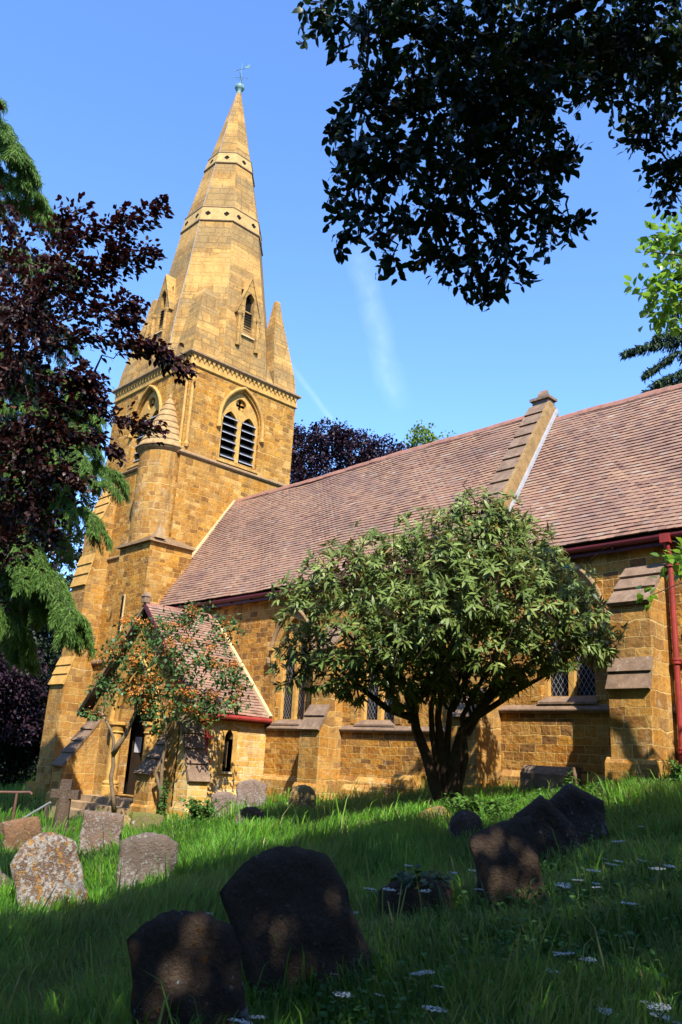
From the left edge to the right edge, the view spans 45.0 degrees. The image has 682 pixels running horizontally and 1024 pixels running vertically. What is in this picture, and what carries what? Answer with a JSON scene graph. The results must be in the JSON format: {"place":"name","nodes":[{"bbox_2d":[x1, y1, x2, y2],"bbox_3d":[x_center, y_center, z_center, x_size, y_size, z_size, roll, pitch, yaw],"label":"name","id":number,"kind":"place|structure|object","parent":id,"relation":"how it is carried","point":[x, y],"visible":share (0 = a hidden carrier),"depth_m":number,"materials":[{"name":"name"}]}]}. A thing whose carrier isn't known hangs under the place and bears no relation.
{"place":"outdoors","nodes":[
{"label":"outdoors","id":0,"kind":"place"},
{"bbox_2d":[0,751,681,1023],"bbox_3d":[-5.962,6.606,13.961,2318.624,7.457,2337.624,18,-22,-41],"label":"ground","id":1,"kind":"structure","parent":0,"point":[10,817],"depth_m":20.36,"materials":[{"name":"green plant"}]},
{"bbox_2d":[0,870,11,888],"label":"headstone","id":2,"kind":"object","parent":1,"relation":"on","point":[3,875],"visible":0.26,"depth_m":10.21,"materials":[{"name":"grey stone"}]},
{"bbox_2d":[0,791,32,819],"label":"handrail","id":3,"kind":"object","parent":1,"relation":"on","point":[16,793],"visible":0.87,"depth_m":19.62,"materials":[{"name":"metal"}]},
{"bbox_2d":[1,816,40,852],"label":"headstone","id":4,"kind":"object","parent":1,"relation":"on","point":[13,829],"visible":0.29,"depth_m":14.71,"materials":[{"name":"brown stone"}]},
{"bbox_2d":[5,722,40,785],"bbox_3d":[-11.944,9.856,32.940,2.544,3.201,4.809,2,-17,4],"label":"yew bush","id":5,"kind":"object","parent":1,"relation":"on","point":[28,769],"visible":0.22,"depth_m":31.53,"materials":[{"name":"green plant"}]},
{"bbox_2d":[0,639,51,746],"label":"copper beech","id":6,"kind":"object","parent":1,"relation":"on","point":[11,690],"visible":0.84,"depth_m":30.71,"materials":[{"name":"purple plant"}]},
{"bbox_2d":[23,801,50,817],"bbox_3d":[-6.687,6.774,17.862,0.738,0.996,0.055,-1,-17,14],"label":"metal bar","id":7,"kind":"object","parent":1,"relation":"on","point":[38,809],"visible":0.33,"depth_m":17.91,"materials":[{"name":"grey metal"}]},
{"bbox_2d":[2,568,76,769],"bbox_3d":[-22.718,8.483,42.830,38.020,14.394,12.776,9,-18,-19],"label":"yew tree","id":8,"kind":"object","parent":1,"relation":"on","point":[55,628],"depth_m":46.39,"materials":[{"name":"green plant"}]},
{"bbox_2d":[10,832,87,911],"bbox_3d":[-3.267,4.293,9.301,0.776,1.303,0.154,-9,-17,-31],"label":"headstone","id":9,"kind":"object","parent":1,"relation":"on","point":[44,864],"visible":0.56,"depth_m":9.33,"materials":[{"name":"stone"}]},
{"bbox_2d":[0,400,98,785],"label":"yew tree","id":10,"kind":"object","parent":1,"relation":"on","point":[44,638],"visible":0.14,"depth_m":32.90,"materials":[{"name":"green plant"}]},
{"bbox_2d":[41,779,80,833],"bbox_3d":[-6.205,6.686,18.276,0.720,1.440,0.720,4,-17,-3],"label":"stone cross","id":11,"kind":"object","parent":1,"relation":"on","point":[65,793],"visible":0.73,"depth_m":18.26,"materials":[{"name":"grey stone"}]},
{"bbox_2d":[0,97,132,681],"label":"cedar tree","id":12,"kind":"object","parent":1,"relation":"on","point":[39,596],"visible":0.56,"depth_m":20.76,"materials":[{"name":"green plant"}]},
{"bbox_2d":[77,809,123,855],"bbox_3d":[-3.877,5.390,13.153,0.667,1.174,0.154,13,-22,-21],"label":"headstone","id":13,"kind":"object","parent":1,"relation":"on","point":[93,829],"visible":0.46,"depth_m":13.21,"materials":[{"name":"stone"}]},
{"bbox_2d":[0,103,207,625],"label":"copper beech","id":14,"kind":"object","parent":1,"relation":"on","point":[89,386],"visible":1,"depth_m":8.73,"materials":[{"name":"purple plant"}]},
{"bbox_2d":[123,815,130,826],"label":"headstone","id":15,"kind":"object","parent":1,"relation":"on","point":[127,818],"visible":0.07,"depth_m":16.87,"materials":[{"name":"beige stone"}]},
{"bbox_2d":[129,812,163,832],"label":"headstone","id":16,"kind":"object","parent":1,"relation":"on","point":[146,818],"visible":0.36,"depth_m":15.47,"materials":[{"name":"stone"}]},
{"bbox_2d":[116,832,177,888],"bbox_3d":[-2.436,4.582,10.281,0.745,1.098,0.154,11,-22,-20],"label":"headstone","id":17,"kind":"object","parent":1,"relation":"on","point":[142,851],"visible":0.5,"depth_m":10.32,"materials":[{"name":"grey stone"}]},
{"bbox_2d":[75,600,254,812],"bbox_3d":[-4.114,4.413,18.855,4.106,4.935,1.853,1,-17,8],"label":"orange flowered tree","id":18,"kind":"object","parent":1,"relation":"on","point":[230,702],"visible":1,"depth_m":18.97,"materials":[{"name":"green plant"}]},
{"bbox_2d":[158,779,172,817],"bbox_3d":[-3.802,6.231,17.532,0.378,1.054,0.468,-3,-18,19],"label":"sapling","id":19,"kind":"object","parent":1,"relation":"on","point":[165,796],"visible":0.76,"depth_m":17.54,"materials":[{"name":"green plant"}]},
{"bbox_2d":[126,909,250,1023],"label":"headstone","id":20,"kind":"object","parent":1,"relation":"on","point":[196,955],"visible":0.96,"depth_m":4.39,"materials":[{"name":"stone"}]},
{"bbox_2d":[177,796,231,821],"bbox_3d":[-2.587,5.682,15.564,0.988,0.617,0.783,-3,-18,20],"label":"nettle plant","id":21,"kind":"object","parent":1,"relation":"on","point":[195,811],"visible":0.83,"depth_m":15.47,"materials":[{"name":"green plant"}]},
{"bbox_2d":[211,791,237,815],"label":"headstone","id":22,"kind":"object","parent":1,"relation":"on","point":[222,797],"visible":0.3,"depth_m":17.86,"materials":[{"name":"stone"}]},
{"bbox_2d":[227,1018,247,1023],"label":"cow parsley","id":23,"kind":"object","parent":1,"relation":"on","point":[231,1020],"visible":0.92,"depth_m":3.90,"materials":[{"name":"white plant"}]},
{"bbox_2d":[234,807,265,824],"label":"headstone","id":24,"kind":"object","parent":1,"relation":"on","point":[249,812],"visible":0.2,"depth_m":14.86,"materials":[{"name":"stone"}]},
{"bbox_2d":[236,779,266,808],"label":"headstone","id":25,"kind":"object","parent":1,"relation":"on","point":[254,790],"visible":0.52,"depth_m":18.78,"materials":[{"name":"stone"}]},
{"bbox_2d":[249,1015,267,1023],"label":"cow parsley","id":26,"kind":"object","parent":1,"relation":"on","point":[258,1016],"visible":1,"depth_m":4.11,"materials":[{"name":"white plant"}]},
{"bbox_2d":[219,846,379,1007],"bbox_3d":[-0.194,2.811,5.127,0.781,1.438,0.163,-18,-22,-19],"label":"headstone","id":27,"kind":"object","parent":1,"relation":"on","point":[295,898],"visible":0.69,"depth_m":5.18,"materials":[{"name":"stone"}]},
{"bbox_2d":[288,785,316,809],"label":"headstone","id":28,"kind":"object","parent":1,"relation":"on","point":[304,795],"visible":0.31,"depth_m":15.75,"materials":[{"name":"beige stone"}]},
{"bbox_2d":[333,991,351,1023],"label":"cow parsley","id":29,"kind":"object","parent":1,"relation":"on","point":[343,993],"visible":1,"depth_m":4.25,"materials":[{"name":"white plant"}]},
{"bbox_2d":[290,417,412,483],"bbox_3d":[0.542,3.819,34.881,8.745,15.950,4.444,2,-17,3],"label":"copper beech","id":30,"kind":"object","parent":1,"relation":"on","point":[339,454],"visible":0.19,"depth_m":35.53,"materials":[{"name":"purple plant"}]},
{"bbox_2d":[24,63,681,818],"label":"church","id":31,"kind":"structure","parent":1,"relation":"on","point":[222,515],"depth_m":21.87,"materials":[{"name":"stone"}]},
{"bbox_2d":[118,594,125,630],"bbox_3d":[-7.058,3.254,26.530,0.065,1.200,0.160,18,-22,-41],"label":"slit window","id":32,"kind":"structure","parent":31,"relation":"in","point":[123,596],"depth_m":26.53,"materials":[{"name":"beige stone"}]},
{"bbox_2d":[100,656,159,799],"bbox_3d":[-5.525,5.709,22.019,0.492,3.671,2.420,18,-22,-41],"label":"doorway","id":33,"kind":"structure","parent":31,"relation":"in","point":[117,727],"depth_m":22.25,"materials":[{"name":"stone"}]},
{"bbox_2d":[127,385,161,468],"bbox_3d":[-7.079,-3.211,30.478,0.560,3.153,2.160,18,-22,-41],"label":"belfry window","id":34,"kind":"structure","parent":31,"relation":"in","point":[153,404],"depth_m":30.77,"materials":[{"name":"stone"}]},
{"bbox_2d":[216,387,263,473],"bbox_3d":[-3.762,-3.096,30.240,2.160,3.153,0.560,18,-22,-41],"label":"belfry window","id":35,"kind":"structure","parent":31,"relation":"in","point":[239,427],"depth_m":30.29,"materials":[{"name":"stone"}]},
{"bbox_2d":[266,607,314,724],"bbox_3d":[-1.225,3.935,21.261,0.460,3.048,1.860,18,-22,-41],"label":"window","id":36,"kind":"structure","parent":31,"relation":"in","point":[291,709],"depth_m":21.36,"materials":[{"name":"stone"}]},
{"bbox_2d":[350,594,401,726],"bbox_3d":[0.881,3.421,19.159,0.460,3.048,1.860,18,-22,-41],"label":"window","id":37,"kind":"structure","parent":31,"relation":"in","point":[372,716],"depth_m":19.10,"materials":[{"name":"stone"}]},
{"bbox_2d":[525,561,607,703],"bbox_3d":[4.346,2.263,15.817,0.460,2.788,1.860,18,-22,-41],"label":"window","id":38,"kind":"structure","parent":31,"relation":"in","point":[588,686],"depth_m":15.59,"materials":[{"name":"stone"}]},
{"bbox_2d":[340,784,390,798],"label":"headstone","id":39,"kind":"object","parent":1,"relation":"on","point":[347,787],"visible":0.18,"depth_m":17.85,"materials":[{"name":"beige stone"}]},
{"bbox_2d":[364,887,375,914],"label":"cow parsley","id":40,"kind":"object","parent":1,"relation":"on","point":[368,895],"visible":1,"depth_m":6.50,"materials":[{"name":"white plant"}]},
{"bbox_2d":[356,820,390,826],"bbox_3d":[0.504,4.568,11.747,0.711,0.317,0.344,4,-17,-3],"label":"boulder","id":41,"kind":"object","parent":1,"relation":"on","point":[368,821],"visible":0.06,"depth_m":11.68,"materials":[{"name":"stone"}]},
{"bbox_2d":[383,887,395,913],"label":"cow parsley","id":42,"kind":"object","parent":1,"relation":"on","point":[392,890],"visible":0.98,"depth_m":6.27,"materials":[{"name":"white plant"}]},
{"bbox_2d":[390,774,427,798],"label":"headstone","id":43,"kind":"object","parent":1,"relation":"on","point":[403,783],"visible":0.41,"depth_m":16.93,"materials":[{"name":"beige stone"}]},
{"bbox_2d":[377,876,452,921],"bbox_3d":[0.584,3.263,6.366,0.638,0.842,0.195,0,-16,-7],"label":"headstone","id":44,"kind":"object","parent":1,"relation":"on","point":[412,896],"visible":0.27,"depth_m":6.38,"materials":[{"name":"stone"}]},
{"bbox_2d":[381,864,464,894],"bbox_3d":[0.679,2.937,6.544,0.889,0.202,0.466,18,-22,-41],"label":"ivy","id":45,"kind":"object","parent":44,"relation":"on","point":[399,876],"visible":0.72,"depth_m":6.47,"materials":[{"name":"green plant"}]},
{"bbox_2d":[410,972,422,1002],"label":"cow parsley","id":46,"kind":"object","parent":1,"relation":"on","point":[415,974],"visible":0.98,"depth_m":4.60,"materials":[{"name":"white plant"}]},
{"bbox_2d":[419,969,434,1006],"bbox_3d":[0.466,2.701,4.528,0.100,0.326,0.090,12,-19,-24],"label":"cow parsley","id":47,"kind":"object","parent":1,"relation":"on","point":[426,980],"visible":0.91,"depth_m":4.56,"materials":[{"name":"white plant"}]},
{"bbox_2d":[403,420,456,448],"bbox_3d":[4.356,3.996,37.117,3.507,17.149,3.344,18,-22,-41],"label":"lime tree","id":48,"kind":"object","parent":1,"relation":"on","point":[422,438],"visible":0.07,"depth_m":38.89,"materials":[{"name":"green plant"}]},
{"bbox_2d":[417,806,449,822],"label":"headstone","id":49,"kind":"object","parent":1,"relation":"on","point":[434,811],"visible":0.29,"depth_m":11.95,"materials":[{"name":"beige stone"}]},
{"bbox_2d":[422,1005,446,1023],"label":"cow parsley","id":50,"kind":"object","parent":1,"relation":"on","point":[432,1010],"visible":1,"depth_m":3.74,"materials":[{"name":"white plant"}]},
{"bbox_2d":[265,468,628,803],"bbox_3d":[1.770,2.332,13.159,4.768,5.429,5.042,18,-22,-41],"label":"evergreen shrub","id":51,"kind":"object","parent":1,"relation":"on","point":[418,635],"visible":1,"depth_m":12.87,"materials":[{"name":"green plant"}]},
{"bbox_2d":[448,810,482,841],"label":"headstone","id":52,"kind":"object","parent":1,"relation":"on","point":[465,819],"visible":0.2,"depth_m":9.88,"materials":[{"name":"stone"}]},
{"bbox_2d":[439,792,515,816],"bbox_3d":[2.080,4.514,12.590,1.167,0.406,1.435,1,-17,8],"label":"weed clump","id":53,"kind":"object","parent":1,"relation":"on","point":[470,802],"visible":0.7,"depth_m":12.36,"materials":[{"name":"green plant"}]},
{"bbox_2d":[292,0,681,311],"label":"broadleaf tree","id":54,"kind":"object","parent":1,"relation":"on","point":[616,47],"visible":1,"depth_m":6.16,"materials":[{"name":"green plant"}]},
{"bbox_2d":[469,815,546,911],"bbox_3d":[1.351,3.039,6.473,0.550,1.187,0.150,-4,-24,-6],"label":"headstone","id":55,"kind":"object","parent":1,"relation":"on","point":[506,856],"visible":0.41,"depth_m":6.54,"materials":[{"name":"stone"}]},
{"bbox_2d":[510,795,579,866],"bbox_3d":[2.059,3.463,8.278,0.707,1.176,0.165,-3,-16,-6],"label":"headstone","id":56,"kind":"object","parent":1,"relation":"on","point":[543,812],"visible":0.32,"depth_m":8.32,"materials":[{"name":"stone"}]},
{"bbox_2d":[520,765,581,791],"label":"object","id":57,"kind":"object","parent":1,"relation":"on","point":[544,775],"visible":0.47,"depth_m":14.72,"materials":[{"name":"grey stone"}]},
{"bbox_2d":[554,882,569,911],"bbox_3d":[1.529,2.781,5.696,0.126,0.407,0.112,2,-7,12],"label":"cow parsley","id":58,"kind":"object","parent":1,"relation":"on","point":[563,886],"visible":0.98,"depth_m":5.71,"materials":[{"name":"white plant"}]},
{"bbox_2d":[554,951,573,991],"bbox_3d":[1.185,2.492,4.239,0.125,0.407,0.112,2,-28,-13],"label":"cow parsley","id":59,"kind":"object","parent":1,"relation":"on","point":[567,954],"visible":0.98,"depth_m":4.31,"materials":[{"name":"white plant"}]},
{"bbox_2d":[561,769,579,785],"bbox_3d":[3.945,4.694,14.152,0.318,0.544,0.356,18,-22,-41],"label":"weed clump","id":60,"kind":"object","parent":1,"relation":"on","point":[566,779],"visible":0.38,"depth_m":14.15,"materials":[{"name":"green plant"}]},
{"bbox_2d":[570,879,583,907],"bbox_3d":[1.723,2.846,5.970,0.095,0.346,0.106,16,-25,-28],"label":"cow parsley","id":61,"kind":"object","parent":1,"relation":"on","point":[581,880],"visible":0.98,"depth_m":6.02,"materials":[{"name":"white plant"}]},
{"bbox_2d":[549,783,608,845],"bbox_3d":[2.542,3.507,8.864,0.720,1.129,0.165,-3,-16,-10],"label":"headstone","id":62,"kind":"object","parent":1,"relation":"on","point":[580,810],"visible":0.33,"depth_m":8.90,"materials":[{"name":"stone"}]},
{"bbox_2d":[579,957,596,968],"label":"cow parsley","id":63,"kind":"object","parent":1,"relation":"on","point":[588,960],"visible":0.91,"depth_m":4.35,"materials":[{"name":"white plant"}]},
{"bbox_2d":[587,868,599,900],"bbox_3d":[1.821,2.811,5.984,0.125,0.407,0.112,9,-15,-11],"label":"cow parsley","id":64,"kind":"object","parent":1,"relation":"on","point":[595,870],"visible":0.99,"depth_m":6.02,"materials":[{"name":"white plant"}]},
{"bbox_2d":[599,1008,617,1023],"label":"cow parsley","id":65,"kind":"object","parent":1,"relation":"on","point":[609,1010],"visible":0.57,"depth_m":3.70,"materials":[{"name":"white plant"}]},
{"bbox_2d":[605,862,618,895],"bbox_3d":[2.033,2.843,6.218,0.101,0.366,0.113,19,-19,-32],"label":"cow parsley","id":66,"kind":"object","parent":1,"relation":"on","point":[611,873],"visible":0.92,"depth_m":6.25,"materials":[{"name":"white plant"}]},
{"bbox_2d":[621,901,635,948],"bbox_3d":[1.782,2.601,5.076,0.101,0.366,0.113,0,-18,13],"label":"cow parsley","id":67,"kind":"object","parent":1,"relation":"on","point":[628,903],"visible":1,"depth_m":5.11,"materials":[{"name":"white plant"}]},
{"bbox_2d":[618,298,681,392],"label":"fir tree","id":68,"kind":"object","parent":1,"relation":"on","point":[668,343],"visible":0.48,"depth_m":25.90,"materials":[{"name":"green plant"}]},
{"bbox_2d":[623,208,681,611],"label":"laurel tree","id":69,"kind":"object","parent":1,"relation":"on","point":[660,242],"visible":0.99,"depth_m":10.69,"materials":[{"name":"green plant"}]},
{"bbox_2d":[649,867,664,909],"bbox_3d":[2.177,2.636,5.640,0.119,0.387,0.106,-6,-15,26],"label":"cow parsley","id":70,"kind":"object","parent":1,"relation":"on","point":[652,868],"visible":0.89,"depth_m":5.67,"materials":[{"name":"white plant"}]},
{"bbox_2d":[647,1002,671,1023],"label":"cow parsley","id":71,"kind":"object","parent":1,"relation":"on","point":[661,1007],"visible":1,"depth_m":3.42,"materials":[{"name":"white plant"}]},
{"bbox_2d":[650,1012,669,1023],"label":"cow parsley","id":72,"kind":"object","parent":1,"relation":"on","point":[664,1017],"visible":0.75,"depth_m":3.52,"materials":[{"name":"white plant"}]},
{"bbox_2d":[664,864,675,880],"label":"cow parsley","id":73,"kind":"object","parent":1,"relation":"on","point":[669,866],"visible":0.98,"depth_m":5.95,"materials":[{"name":"white plant"}]},
{"bbox_2d":[666,758,681,781],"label":"climbing plant","id":74,"kind":"object","parent":1,"relation":"on","point":[675,768],"visible":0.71,"depth_m":12.80,"materials":[{"name":"green plant"}]},
{"bbox_2d":[0,0,681,700],"label":"sky","id":75,"kind":"structure","parent":0,"point":[115,102],"materials":[{"name":"blue"}]}
]}

